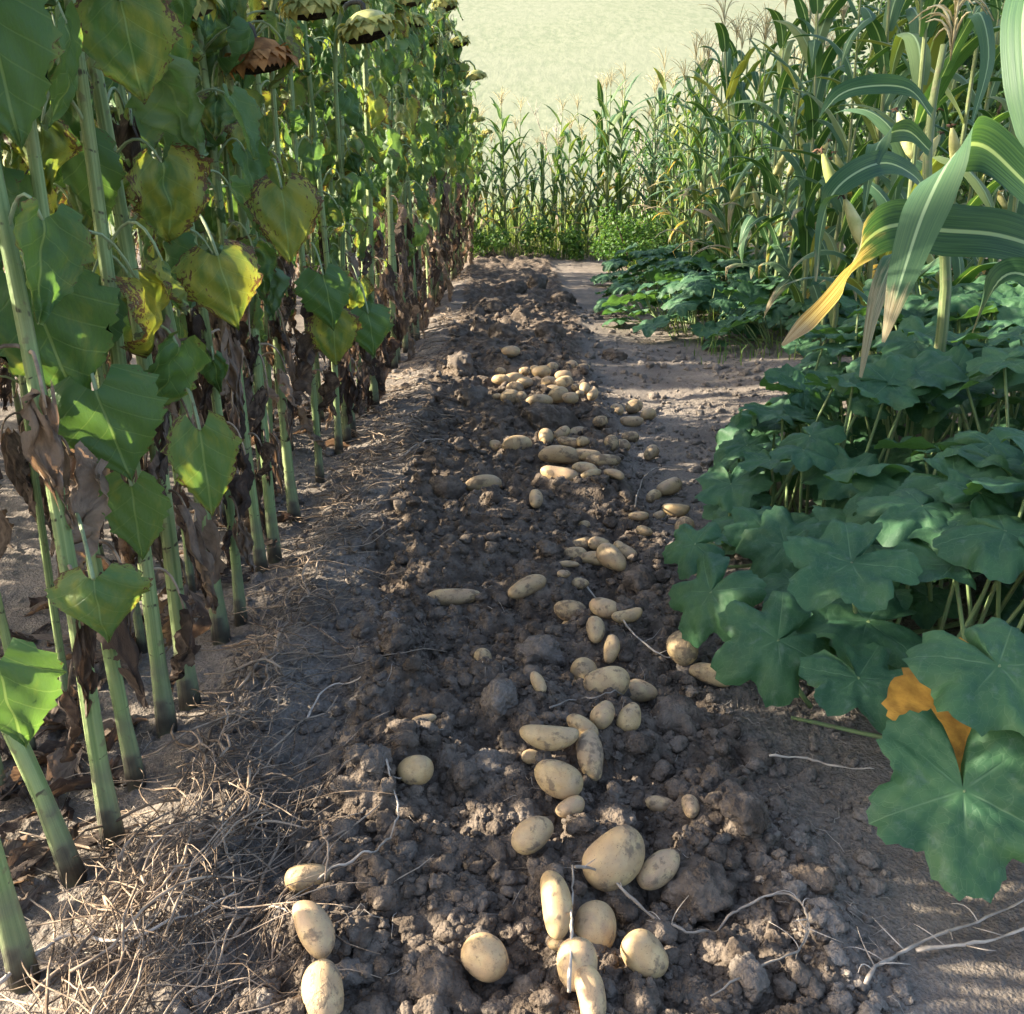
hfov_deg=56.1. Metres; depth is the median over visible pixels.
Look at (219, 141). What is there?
sunflower
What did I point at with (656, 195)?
corn plant
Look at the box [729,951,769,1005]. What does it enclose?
soil clod
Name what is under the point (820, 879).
soil clod
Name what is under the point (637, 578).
soil clod
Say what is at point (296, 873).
potato
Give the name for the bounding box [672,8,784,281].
corn plant
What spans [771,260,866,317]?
pumpkin plant
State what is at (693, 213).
corn plant
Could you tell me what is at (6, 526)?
sunflower
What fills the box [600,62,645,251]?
corn plant
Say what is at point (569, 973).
dry stalk
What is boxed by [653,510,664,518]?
potato
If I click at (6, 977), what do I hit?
dry stalk
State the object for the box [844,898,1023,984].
dry stalk
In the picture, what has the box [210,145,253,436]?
sunflower
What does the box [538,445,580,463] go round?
potato
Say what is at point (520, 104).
corn plant
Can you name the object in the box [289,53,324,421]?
sunflower
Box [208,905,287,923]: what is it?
dry stalk
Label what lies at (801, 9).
corn plant
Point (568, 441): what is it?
potato
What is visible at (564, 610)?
potato
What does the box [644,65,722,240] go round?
corn plant
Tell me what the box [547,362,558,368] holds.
potato
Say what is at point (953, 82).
corn plant
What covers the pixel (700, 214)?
corn plant
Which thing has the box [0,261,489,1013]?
dry stalks
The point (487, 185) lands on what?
corn plant
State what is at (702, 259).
pumpkin plant
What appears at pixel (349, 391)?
sunflower
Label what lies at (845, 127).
corn plant
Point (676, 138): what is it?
corn plant
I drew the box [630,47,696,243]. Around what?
corn plant
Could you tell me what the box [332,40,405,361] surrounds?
sunflower
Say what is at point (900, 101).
corn plant
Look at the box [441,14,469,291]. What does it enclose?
sunflower
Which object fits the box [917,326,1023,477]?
pumpkin plant
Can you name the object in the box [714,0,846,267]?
corn plant
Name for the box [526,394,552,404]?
potato
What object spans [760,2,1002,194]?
bush
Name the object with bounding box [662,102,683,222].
corn plant
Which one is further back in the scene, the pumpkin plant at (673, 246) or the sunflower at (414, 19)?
the pumpkin plant at (673, 246)
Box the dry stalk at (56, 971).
[34,812,208,992]
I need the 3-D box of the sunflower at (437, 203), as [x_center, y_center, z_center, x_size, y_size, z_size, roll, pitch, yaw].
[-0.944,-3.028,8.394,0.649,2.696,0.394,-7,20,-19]
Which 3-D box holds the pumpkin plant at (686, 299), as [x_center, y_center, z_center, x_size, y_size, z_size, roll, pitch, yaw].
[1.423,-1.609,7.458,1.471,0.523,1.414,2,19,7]
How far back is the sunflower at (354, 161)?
4.12 m
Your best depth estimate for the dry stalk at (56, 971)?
1.47 m
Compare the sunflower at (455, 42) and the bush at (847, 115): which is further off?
the bush at (847, 115)
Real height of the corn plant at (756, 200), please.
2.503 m
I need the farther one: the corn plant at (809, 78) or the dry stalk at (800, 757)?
the corn plant at (809, 78)
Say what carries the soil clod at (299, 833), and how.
on the soil
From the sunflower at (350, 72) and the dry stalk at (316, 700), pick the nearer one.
the dry stalk at (316, 700)
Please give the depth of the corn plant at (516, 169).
14.45 m
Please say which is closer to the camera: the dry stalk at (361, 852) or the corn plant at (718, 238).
the dry stalk at (361, 852)
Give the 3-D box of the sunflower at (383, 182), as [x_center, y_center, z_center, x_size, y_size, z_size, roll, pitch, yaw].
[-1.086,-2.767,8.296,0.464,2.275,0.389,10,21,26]
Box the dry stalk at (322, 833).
[318,815,328,880]
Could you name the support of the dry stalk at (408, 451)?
on the soil
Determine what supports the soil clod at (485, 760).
on the soil
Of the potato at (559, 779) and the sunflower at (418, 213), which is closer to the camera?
the potato at (559, 779)
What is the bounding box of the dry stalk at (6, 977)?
[0,885,234,984]
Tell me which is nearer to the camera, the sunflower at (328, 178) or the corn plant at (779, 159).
the sunflower at (328, 178)
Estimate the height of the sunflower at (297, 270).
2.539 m
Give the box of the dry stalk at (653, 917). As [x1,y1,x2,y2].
[574,859,842,996]
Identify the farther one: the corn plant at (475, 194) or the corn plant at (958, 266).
the corn plant at (475, 194)
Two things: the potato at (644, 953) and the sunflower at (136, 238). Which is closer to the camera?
the potato at (644, 953)
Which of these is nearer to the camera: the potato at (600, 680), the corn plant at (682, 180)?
the potato at (600, 680)
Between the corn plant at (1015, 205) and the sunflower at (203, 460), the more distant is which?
the corn plant at (1015, 205)
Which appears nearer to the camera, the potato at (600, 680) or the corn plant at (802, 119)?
the potato at (600, 680)
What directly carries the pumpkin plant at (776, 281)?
on the soil
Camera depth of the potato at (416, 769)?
1.77 m
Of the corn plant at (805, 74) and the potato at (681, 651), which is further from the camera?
the corn plant at (805, 74)
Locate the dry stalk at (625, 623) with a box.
[579,577,670,657]
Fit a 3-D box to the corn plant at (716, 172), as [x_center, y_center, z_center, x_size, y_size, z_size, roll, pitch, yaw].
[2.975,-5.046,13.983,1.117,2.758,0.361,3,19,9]
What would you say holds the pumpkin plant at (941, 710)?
on the soil
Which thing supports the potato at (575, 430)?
on the soil
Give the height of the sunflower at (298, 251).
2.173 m
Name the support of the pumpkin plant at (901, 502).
on the soil
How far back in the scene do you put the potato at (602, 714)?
1.93 m
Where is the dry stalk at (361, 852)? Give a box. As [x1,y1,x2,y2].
[317,758,400,879]
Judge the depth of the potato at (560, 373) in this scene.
5.52 m
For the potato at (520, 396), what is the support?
on the soil
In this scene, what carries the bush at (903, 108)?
on the ground
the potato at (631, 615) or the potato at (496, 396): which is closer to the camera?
the potato at (631, 615)
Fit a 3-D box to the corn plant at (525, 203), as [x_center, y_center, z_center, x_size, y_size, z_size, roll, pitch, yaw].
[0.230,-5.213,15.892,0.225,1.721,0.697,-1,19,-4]
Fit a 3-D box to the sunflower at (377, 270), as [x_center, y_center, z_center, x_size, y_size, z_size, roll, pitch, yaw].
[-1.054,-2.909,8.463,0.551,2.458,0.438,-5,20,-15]
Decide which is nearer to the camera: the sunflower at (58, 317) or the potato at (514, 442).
the sunflower at (58, 317)
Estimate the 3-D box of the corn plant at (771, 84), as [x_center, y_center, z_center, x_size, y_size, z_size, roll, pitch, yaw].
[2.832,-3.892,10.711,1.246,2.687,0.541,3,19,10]
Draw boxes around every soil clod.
[256,987,279,1013]
[267,954,290,981]
[283,827,315,852]
[335,956,364,989]
[343,742,370,767]
[355,990,396,1013]
[360,743,392,775]
[378,632,414,656]
[389,908,427,944]
[411,949,472,1008]
[428,690,460,714]
[429,475,467,500]
[447,351,473,377]
[457,383,487,406]
[467,748,504,773]
[478,982,506,1001]
[480,299,506,313]
[480,677,517,717]
[488,322,519,339]
[495,280,527,293]
[506,798,546,823]
[511,991,531,1011]
[514,634,566,667]
[521,401,566,429]
[527,272,547,288]
[534,321,565,337]
[536,539,563,556]
[549,290,576,304]
[570,406,588,418]
[593,802,636,826]
[601,348,627,360]
[621,730,655,755]
[622,564,657,594]
[623,978,661,1013]
[649,690,707,736]
[659,856,737,922]
[719,787,768,836]
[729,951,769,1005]
[736,741,776,766]
[792,862,838,894]
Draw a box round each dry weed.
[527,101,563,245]
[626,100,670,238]
[708,37,724,224]
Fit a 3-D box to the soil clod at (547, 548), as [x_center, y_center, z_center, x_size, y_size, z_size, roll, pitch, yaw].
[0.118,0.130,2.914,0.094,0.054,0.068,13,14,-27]
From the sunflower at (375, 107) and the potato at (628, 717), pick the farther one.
the sunflower at (375, 107)
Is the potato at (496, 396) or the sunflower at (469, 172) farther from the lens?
the sunflower at (469, 172)
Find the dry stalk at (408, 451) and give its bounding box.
[383,438,444,464]
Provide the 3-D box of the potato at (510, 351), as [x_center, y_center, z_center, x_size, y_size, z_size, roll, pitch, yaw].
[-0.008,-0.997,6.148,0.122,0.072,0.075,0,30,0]
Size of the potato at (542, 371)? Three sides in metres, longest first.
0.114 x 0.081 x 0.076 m
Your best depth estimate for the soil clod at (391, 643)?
2.32 m
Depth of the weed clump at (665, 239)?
13.65 m
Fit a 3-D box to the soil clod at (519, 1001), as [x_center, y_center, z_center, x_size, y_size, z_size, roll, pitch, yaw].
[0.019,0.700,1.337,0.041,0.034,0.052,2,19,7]
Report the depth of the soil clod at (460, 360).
5.58 m
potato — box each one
[284,863,331,893]
[292,900,335,958]
[301,958,343,1013]
[397,755,433,784]
[412,714,436,721]
[428,588,479,605]
[461,932,508,982]
[466,474,501,490]
[474,648,491,660]
[489,440,499,450]
[492,374,510,384]
[492,393,500,399]
[495,367,505,373]
[500,389,517,403]
[501,346,519,356]
[502,435,531,449]
[505,381,523,390]
[506,372,523,381]
[508,574,546,598]
[511,816,553,854]
[514,391,526,402]
[516,377,532,388]
[519,367,530,374]
[519,724,578,750]
[521,749,536,764]
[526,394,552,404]
[529,489,542,507]
[530,671,546,692]
[532,365,550,377]
[534,759,582,799]
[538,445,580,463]
[539,428,553,443]
[540,465,578,480]
[540,870,572,939]
[541,376,555,384]
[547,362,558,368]
[547,385,558,389]
[547,937,559,950]
[548,386,568,402]
[554,376,572,386]
[554,426,569,438]
[554,600,586,620]
[555,370,571,378]
[555,795,584,817]
[557,437,578,446]
[557,570,570,577]
[557,937,597,991]
[559,560,578,567]
[562,392,578,403]
[563,547,586,560]
[566,360,577,367]
[566,714,598,735]
[570,426,583,434]
[570,657,597,679]
[571,384,579,391]
[572,462,597,473]
[572,578,588,588]
[573,537,589,548]
[574,900,615,947]
[574,965,605,1013]
[575,390,583,396]
[576,436,589,446]
[576,448,600,460]
[576,730,603,780]
[578,520,590,527]
[579,382,589,393]
[580,469,601,477]
[580,551,600,565]
[582,825,644,891]
[583,666,629,696]
[586,454,620,465]
[586,616,604,642]
[587,386,597,400]
[588,536,609,549]
[589,597,616,618]
[590,700,614,728]
[593,416,607,426]
[596,543,626,571]
[604,435,618,450]
[604,469,624,479]
[604,634,619,663]
[610,403,623,414]
[611,607,642,622]
[613,541,636,559]
[616,702,640,730]
[619,439,630,450]
[620,416,643,426]
[620,929,668,978]
[621,431,638,441]
[625,399,642,413]
[628,511,648,519]
[629,679,657,702]
[636,525,652,535]
[636,849,679,890]
[640,408,656,419]
[644,444,659,460]
[645,795,672,811]
[646,489,661,502]
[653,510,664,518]
[656,477,681,495]
[662,503,689,516]
[666,630,697,665]
[674,516,694,529]
[681,794,699,817]
[688,662,729,686]
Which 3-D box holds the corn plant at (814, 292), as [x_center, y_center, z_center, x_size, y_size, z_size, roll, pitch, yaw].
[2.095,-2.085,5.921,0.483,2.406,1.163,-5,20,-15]
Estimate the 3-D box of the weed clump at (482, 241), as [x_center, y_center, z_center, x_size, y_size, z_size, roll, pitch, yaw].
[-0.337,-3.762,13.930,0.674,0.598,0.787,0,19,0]
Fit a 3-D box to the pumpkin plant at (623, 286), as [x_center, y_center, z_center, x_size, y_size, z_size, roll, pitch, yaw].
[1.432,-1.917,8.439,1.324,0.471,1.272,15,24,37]
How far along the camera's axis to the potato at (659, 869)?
1.56 m
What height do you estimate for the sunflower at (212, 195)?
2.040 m
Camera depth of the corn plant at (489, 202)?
15.70 m
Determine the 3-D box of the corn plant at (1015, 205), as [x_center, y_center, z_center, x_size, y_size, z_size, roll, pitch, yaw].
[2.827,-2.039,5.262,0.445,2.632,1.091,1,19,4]
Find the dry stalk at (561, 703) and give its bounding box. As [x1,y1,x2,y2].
[549,690,623,707]
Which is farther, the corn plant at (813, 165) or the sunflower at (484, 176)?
the sunflower at (484, 176)
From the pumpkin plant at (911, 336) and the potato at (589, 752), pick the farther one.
the pumpkin plant at (911, 336)
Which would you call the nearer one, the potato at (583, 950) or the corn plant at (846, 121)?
the potato at (583, 950)
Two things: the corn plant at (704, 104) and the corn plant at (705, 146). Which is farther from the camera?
the corn plant at (705, 146)
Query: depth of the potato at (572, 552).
2.91 m
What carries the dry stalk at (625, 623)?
on the soil
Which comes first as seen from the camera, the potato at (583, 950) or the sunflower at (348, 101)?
the potato at (583, 950)
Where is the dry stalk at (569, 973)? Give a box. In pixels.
[567,865,573,992]
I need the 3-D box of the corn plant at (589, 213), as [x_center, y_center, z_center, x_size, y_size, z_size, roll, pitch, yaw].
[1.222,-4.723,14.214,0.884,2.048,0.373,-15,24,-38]
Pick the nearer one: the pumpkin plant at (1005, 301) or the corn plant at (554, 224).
the pumpkin plant at (1005, 301)
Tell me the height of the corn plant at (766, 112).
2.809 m
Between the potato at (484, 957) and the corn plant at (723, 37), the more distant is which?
the corn plant at (723, 37)
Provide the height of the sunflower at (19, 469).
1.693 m
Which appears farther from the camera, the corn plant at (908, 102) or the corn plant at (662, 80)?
the corn plant at (662, 80)
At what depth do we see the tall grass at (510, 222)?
17.88 m
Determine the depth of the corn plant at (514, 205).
14.84 m
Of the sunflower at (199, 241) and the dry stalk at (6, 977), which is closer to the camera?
the dry stalk at (6, 977)
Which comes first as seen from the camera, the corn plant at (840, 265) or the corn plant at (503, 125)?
the corn plant at (840, 265)
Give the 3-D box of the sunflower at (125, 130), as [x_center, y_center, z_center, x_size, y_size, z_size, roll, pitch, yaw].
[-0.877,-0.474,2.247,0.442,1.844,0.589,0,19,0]
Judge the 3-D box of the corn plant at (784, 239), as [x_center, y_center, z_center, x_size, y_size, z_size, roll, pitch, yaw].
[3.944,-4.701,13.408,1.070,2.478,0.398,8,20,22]
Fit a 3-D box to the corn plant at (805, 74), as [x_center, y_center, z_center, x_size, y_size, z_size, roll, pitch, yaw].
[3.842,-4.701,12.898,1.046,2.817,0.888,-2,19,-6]
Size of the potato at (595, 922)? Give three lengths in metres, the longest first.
0.079 x 0.066 x 0.062 m
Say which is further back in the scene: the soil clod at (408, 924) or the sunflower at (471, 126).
the sunflower at (471, 126)
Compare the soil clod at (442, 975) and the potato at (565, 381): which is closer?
the soil clod at (442, 975)
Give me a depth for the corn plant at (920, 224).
1.83 m
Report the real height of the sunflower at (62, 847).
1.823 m
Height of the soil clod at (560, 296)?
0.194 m
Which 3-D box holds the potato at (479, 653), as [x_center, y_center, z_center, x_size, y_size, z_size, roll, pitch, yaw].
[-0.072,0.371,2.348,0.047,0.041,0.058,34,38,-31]
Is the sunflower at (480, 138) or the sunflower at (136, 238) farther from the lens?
the sunflower at (480, 138)
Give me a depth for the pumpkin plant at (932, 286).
6.66 m
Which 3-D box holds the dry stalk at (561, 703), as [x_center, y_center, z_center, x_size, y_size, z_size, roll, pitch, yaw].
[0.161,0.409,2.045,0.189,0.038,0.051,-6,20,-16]
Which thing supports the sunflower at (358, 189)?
on the soil
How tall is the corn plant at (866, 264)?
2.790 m
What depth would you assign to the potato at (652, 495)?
3.53 m
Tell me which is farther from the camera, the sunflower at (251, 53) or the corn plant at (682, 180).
the corn plant at (682, 180)
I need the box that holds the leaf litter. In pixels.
[0,329,401,911]
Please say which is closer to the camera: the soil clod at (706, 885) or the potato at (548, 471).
the soil clod at (706, 885)
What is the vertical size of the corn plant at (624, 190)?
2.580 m
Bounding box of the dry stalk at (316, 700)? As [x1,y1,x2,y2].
[306,676,360,717]
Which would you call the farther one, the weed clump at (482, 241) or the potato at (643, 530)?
the weed clump at (482, 241)
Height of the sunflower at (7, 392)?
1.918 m
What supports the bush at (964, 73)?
on the ground
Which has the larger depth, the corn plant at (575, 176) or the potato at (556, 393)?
the corn plant at (575, 176)
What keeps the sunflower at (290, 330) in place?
on the soil
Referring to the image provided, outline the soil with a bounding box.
[0,235,1023,1013]
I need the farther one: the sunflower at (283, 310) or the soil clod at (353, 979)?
the sunflower at (283, 310)
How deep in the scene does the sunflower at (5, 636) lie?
1.91 m
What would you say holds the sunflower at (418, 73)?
on the soil
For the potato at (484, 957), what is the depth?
1.38 m
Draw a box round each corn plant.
[471,104,488,252]
[472,99,511,246]
[473,104,496,234]
[475,131,512,253]
[479,87,538,249]
[480,118,512,233]
[483,128,521,230]
[485,87,525,236]
[495,94,538,247]
[497,114,539,246]
[499,142,538,254]
[514,126,561,252]
[516,136,551,249]
[520,140,531,227]
[530,135,576,251]
[530,144,557,247]
[536,115,591,258]
[536,135,554,244]
[541,96,575,246]
[551,119,590,227]
[553,130,596,236]
[553,139,572,253]
[557,94,605,252]
[565,123,597,241]
[568,124,594,241]
[570,115,609,255]
[576,67,639,249]
[580,72,625,232]
[585,73,624,236]
[590,141,615,227]
[597,80,655,247]
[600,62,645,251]
[609,104,665,245]
[610,94,642,218]
[611,112,645,237]
[612,119,649,228]
[619,66,679,247]
[624,75,679,234]
[629,72,711,242]
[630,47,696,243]
[632,75,677,233]
[633,113,675,247]
[635,131,652,219]
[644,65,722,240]
[645,128,672,234]
[648,31,717,250]
[651,51,716,243]
[653,69,673,236]
[654,33,747,253]
[657,58,722,255]
[658,92,694,243]
[661,54,723,255]
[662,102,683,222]
[664,28,747,241]
[664,52,716,254]
[670,121,695,230]
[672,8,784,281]
[675,73,718,236]
[677,15,769,254]
[677,71,730,232]
[678,0,787,284]
[678,116,710,240]
[680,91,713,224]
[692,0,805,259]
[700,5,754,277]
[701,11,797,288]
[702,101,720,241]
[703,80,758,236]
[708,90,726,242]
[710,52,788,246]
[712,29,817,243]
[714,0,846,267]
[716,16,758,287]
[717,0,882,334]
[719,106,759,242]
[721,0,863,329]
[733,0,805,283]
[744,31,804,245]
[746,0,856,316]
[760,59,796,232]
[763,0,863,342]
[766,46,828,230]
[769,74,819,241]
[772,0,907,349]
[776,0,981,356]
[777,0,946,342]
[781,0,1023,345]
[781,32,869,228]
[782,0,829,251]
[782,0,999,408]
[783,19,834,245]
[783,46,806,206]
[787,37,850,246]
[812,0,994,454]
[815,0,961,264]
[815,27,857,215]
[819,0,953,354]
[823,0,855,250]
[823,1,922,282]
[831,0,1006,319]
[841,64,877,237]
[850,0,1009,294]
[856,40,892,276]
[862,15,1000,294]
[864,41,907,277]
[872,5,995,277]
[899,34,963,188]
[908,0,1009,329]
[915,107,1010,331]
[927,40,948,283]
[956,0,1003,267]
[962,60,1008,318]
[976,44,1000,276]
[983,52,1023,319]
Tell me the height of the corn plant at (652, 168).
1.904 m
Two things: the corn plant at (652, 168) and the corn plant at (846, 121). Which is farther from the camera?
the corn plant at (652, 168)
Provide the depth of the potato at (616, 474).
3.50 m
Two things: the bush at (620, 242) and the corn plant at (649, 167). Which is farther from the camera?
the corn plant at (649, 167)
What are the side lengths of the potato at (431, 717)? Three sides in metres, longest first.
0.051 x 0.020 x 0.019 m
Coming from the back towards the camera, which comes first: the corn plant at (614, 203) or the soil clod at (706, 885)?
the corn plant at (614, 203)
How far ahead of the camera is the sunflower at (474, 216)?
14.27 m
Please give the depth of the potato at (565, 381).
5.06 m
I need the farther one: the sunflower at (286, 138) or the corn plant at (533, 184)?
the corn plant at (533, 184)
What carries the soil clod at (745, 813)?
on the soil
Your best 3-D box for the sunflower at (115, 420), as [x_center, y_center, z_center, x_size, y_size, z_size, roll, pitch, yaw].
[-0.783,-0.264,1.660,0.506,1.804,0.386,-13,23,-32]
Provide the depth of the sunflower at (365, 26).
3.48 m
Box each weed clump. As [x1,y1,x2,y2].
[467,227,511,257]
[520,218,560,258]
[557,224,605,260]
[644,206,690,255]
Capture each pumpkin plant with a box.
[590,242,679,286]
[593,261,732,321]
[601,266,780,340]
[621,250,728,294]
[660,237,751,282]
[662,252,801,314]
[662,350,967,708]
[685,237,802,287]
[698,291,857,356]
[717,268,860,335]
[724,294,1023,512]
[724,427,1023,633]
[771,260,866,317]
[783,468,1023,903]
[821,263,1023,433]
[848,278,994,333]
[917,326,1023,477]
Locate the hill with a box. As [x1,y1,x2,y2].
[2,0,1007,237]
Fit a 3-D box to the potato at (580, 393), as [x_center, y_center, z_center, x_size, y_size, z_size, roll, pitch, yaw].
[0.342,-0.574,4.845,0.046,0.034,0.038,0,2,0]
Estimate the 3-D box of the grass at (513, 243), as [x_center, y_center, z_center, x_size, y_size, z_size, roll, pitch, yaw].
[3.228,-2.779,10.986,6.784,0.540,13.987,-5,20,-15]
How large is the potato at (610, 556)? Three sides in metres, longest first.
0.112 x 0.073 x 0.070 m
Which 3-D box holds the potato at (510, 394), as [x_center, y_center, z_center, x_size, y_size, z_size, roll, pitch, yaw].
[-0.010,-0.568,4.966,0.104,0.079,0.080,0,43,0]
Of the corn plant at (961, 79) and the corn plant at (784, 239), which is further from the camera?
the corn plant at (784, 239)
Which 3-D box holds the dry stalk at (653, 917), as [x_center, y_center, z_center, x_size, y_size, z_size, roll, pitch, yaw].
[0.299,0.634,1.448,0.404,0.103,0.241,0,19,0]
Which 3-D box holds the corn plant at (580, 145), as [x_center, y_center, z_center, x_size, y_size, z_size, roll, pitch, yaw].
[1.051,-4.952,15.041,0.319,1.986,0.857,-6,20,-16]
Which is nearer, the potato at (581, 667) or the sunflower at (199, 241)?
the potato at (581, 667)
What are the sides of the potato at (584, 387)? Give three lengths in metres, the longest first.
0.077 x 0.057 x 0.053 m
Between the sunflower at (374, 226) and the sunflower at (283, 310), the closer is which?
the sunflower at (283, 310)
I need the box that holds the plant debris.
[25,312,908,1013]
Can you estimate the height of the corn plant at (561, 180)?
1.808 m
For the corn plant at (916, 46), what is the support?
on the soil
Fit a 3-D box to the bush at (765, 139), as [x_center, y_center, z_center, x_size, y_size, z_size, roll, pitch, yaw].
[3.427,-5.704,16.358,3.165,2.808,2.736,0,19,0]
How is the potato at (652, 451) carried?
on the soil
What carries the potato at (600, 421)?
on the soil
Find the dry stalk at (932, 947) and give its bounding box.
[914,924,1023,952]
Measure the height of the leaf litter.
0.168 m
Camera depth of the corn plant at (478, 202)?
14.66 m
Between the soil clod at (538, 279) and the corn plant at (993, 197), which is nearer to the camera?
the corn plant at (993, 197)
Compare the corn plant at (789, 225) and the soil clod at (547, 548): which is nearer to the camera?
the soil clod at (547, 548)
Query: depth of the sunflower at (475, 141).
13.47 m
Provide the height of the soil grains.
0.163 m
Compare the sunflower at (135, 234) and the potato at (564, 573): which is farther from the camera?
the sunflower at (135, 234)
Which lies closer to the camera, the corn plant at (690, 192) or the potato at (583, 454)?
the potato at (583, 454)
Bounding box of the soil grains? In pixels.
[177,301,916,1013]
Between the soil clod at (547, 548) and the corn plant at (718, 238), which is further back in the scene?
the corn plant at (718, 238)
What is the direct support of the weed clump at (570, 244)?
on the soil
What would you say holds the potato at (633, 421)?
on the soil
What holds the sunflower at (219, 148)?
on the soil
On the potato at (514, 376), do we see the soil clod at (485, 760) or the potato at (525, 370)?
the potato at (525, 370)
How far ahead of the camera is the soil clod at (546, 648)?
2.31 m
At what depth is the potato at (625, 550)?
2.90 m
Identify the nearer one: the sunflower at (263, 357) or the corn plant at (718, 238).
the sunflower at (263, 357)
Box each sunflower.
[0,0,66,994]
[0,0,183,792]
[0,89,68,708]
[0,130,52,537]
[0,160,152,850]
[0,269,22,425]
[0,509,13,558]
[0,593,36,751]
[0,755,10,800]
[1,0,243,737]
[1,149,119,558]
[1,732,87,889]
[2,149,29,432]
[4,14,138,478]
[4,159,103,579]
[19,7,147,653]
[23,160,110,475]
[38,0,262,710]
[49,0,244,645]
[108,98,131,360]
[109,171,154,363]
[112,91,162,260]
[114,93,142,268]
[114,98,201,385]
[116,78,202,594]
[116,147,201,420]
[120,0,323,626]
[120,54,226,394]
[123,94,139,269]
[134,231,140,272]
[138,146,221,242]
[159,87,225,518]
[172,176,227,403]
[187,0,299,573]
[193,76,226,410]
[195,0,362,563]
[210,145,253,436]
[216,0,316,522]
[217,93,293,450]
[219,161,273,429]
[221,170,277,422]
[222,0,296,437]
[224,79,288,463]
[225,22,276,480]
[252,0,402,483]
[271,130,292,337]
[279,0,362,454]
[281,41,337,430]
[281,132,314,288]
[287,151,299,280]
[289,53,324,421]
[293,0,371,401]
[299,5,379,434]
[300,4,384,443]
[316,46,372,417]
[331,0,408,411]
[331,61,355,270]
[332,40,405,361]
[348,70,355,252]
[349,66,400,362]
[350,123,382,266]
[364,122,384,294]
[368,0,425,362]
[368,7,440,337]
[369,0,421,369]
[373,9,425,313]
[375,71,397,302]
[382,190,385,259]
[383,9,440,340]
[384,8,429,352]
[393,2,446,327]
[397,52,430,330]
[399,28,428,337]
[408,149,438,309]
[409,0,454,316]
[411,122,440,293]
[412,0,462,307]
[418,33,439,312]
[425,10,458,301]
[425,103,449,281]
[426,31,457,280]
[427,7,459,296]
[433,100,450,289]
[434,28,470,259]
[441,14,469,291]
[441,105,463,279]
[442,71,469,273]
[442,76,468,274]
[442,82,463,269]
[443,59,470,269]
[443,107,461,278]
[446,60,487,280]
[460,81,480,269]
[460,97,473,263]
[460,110,485,260]
[460,126,473,266]
[461,117,478,260]
[461,156,477,234]
[466,127,480,248]
[470,123,493,241]
[470,134,478,236]
[477,126,487,216]
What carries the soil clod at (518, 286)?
on the soil
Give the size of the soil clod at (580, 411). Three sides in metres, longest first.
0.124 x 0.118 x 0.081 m
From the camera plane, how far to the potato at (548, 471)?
3.54 m
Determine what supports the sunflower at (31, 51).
on the soil
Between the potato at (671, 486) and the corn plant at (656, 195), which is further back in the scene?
the corn plant at (656, 195)
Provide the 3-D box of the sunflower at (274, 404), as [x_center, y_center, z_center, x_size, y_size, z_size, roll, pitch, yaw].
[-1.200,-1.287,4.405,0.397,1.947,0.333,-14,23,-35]
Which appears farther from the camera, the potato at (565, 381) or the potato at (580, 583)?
the potato at (565, 381)
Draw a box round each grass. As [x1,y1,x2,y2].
[108,185,838,246]
[450,226,1019,393]
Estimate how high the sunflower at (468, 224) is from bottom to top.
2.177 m
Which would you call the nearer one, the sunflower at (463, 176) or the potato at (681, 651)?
the potato at (681, 651)
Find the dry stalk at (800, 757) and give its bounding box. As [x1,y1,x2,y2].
[769,752,874,769]
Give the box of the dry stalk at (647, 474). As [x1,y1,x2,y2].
[634,467,697,506]
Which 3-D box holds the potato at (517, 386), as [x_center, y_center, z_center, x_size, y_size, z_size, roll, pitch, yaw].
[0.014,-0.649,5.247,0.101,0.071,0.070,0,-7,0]
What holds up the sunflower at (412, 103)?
on the soil
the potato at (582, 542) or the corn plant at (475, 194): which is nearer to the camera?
the potato at (582, 542)
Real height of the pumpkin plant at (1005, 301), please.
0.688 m
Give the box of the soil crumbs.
[158,301,912,1013]
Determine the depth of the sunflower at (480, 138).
14.33 m
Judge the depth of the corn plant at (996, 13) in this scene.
7.33 m
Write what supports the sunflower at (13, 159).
on the soil
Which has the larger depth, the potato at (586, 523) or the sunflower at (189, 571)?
the potato at (586, 523)
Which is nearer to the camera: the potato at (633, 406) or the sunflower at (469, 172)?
the potato at (633, 406)
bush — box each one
[589,202,678,267]
[625,85,804,239]
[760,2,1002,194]
[822,0,1009,284]
[841,0,1008,268]
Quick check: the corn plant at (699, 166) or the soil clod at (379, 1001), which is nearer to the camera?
the soil clod at (379, 1001)
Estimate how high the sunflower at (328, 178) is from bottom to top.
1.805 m
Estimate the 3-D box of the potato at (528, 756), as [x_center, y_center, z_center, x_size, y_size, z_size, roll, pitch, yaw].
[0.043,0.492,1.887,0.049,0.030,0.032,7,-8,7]
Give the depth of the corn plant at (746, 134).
13.17 m
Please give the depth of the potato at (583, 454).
3.84 m
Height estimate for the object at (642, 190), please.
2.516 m
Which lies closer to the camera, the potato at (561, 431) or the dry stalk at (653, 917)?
the dry stalk at (653, 917)
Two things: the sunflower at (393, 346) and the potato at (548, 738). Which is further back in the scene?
the sunflower at (393, 346)
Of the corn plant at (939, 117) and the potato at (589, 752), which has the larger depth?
the corn plant at (939, 117)
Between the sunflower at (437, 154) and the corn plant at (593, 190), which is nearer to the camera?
the sunflower at (437, 154)
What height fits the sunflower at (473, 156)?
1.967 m
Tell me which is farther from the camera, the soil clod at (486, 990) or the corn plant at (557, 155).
the corn plant at (557, 155)
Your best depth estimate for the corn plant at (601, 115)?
15.24 m
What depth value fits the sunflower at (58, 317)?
1.50 m
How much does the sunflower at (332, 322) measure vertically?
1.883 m

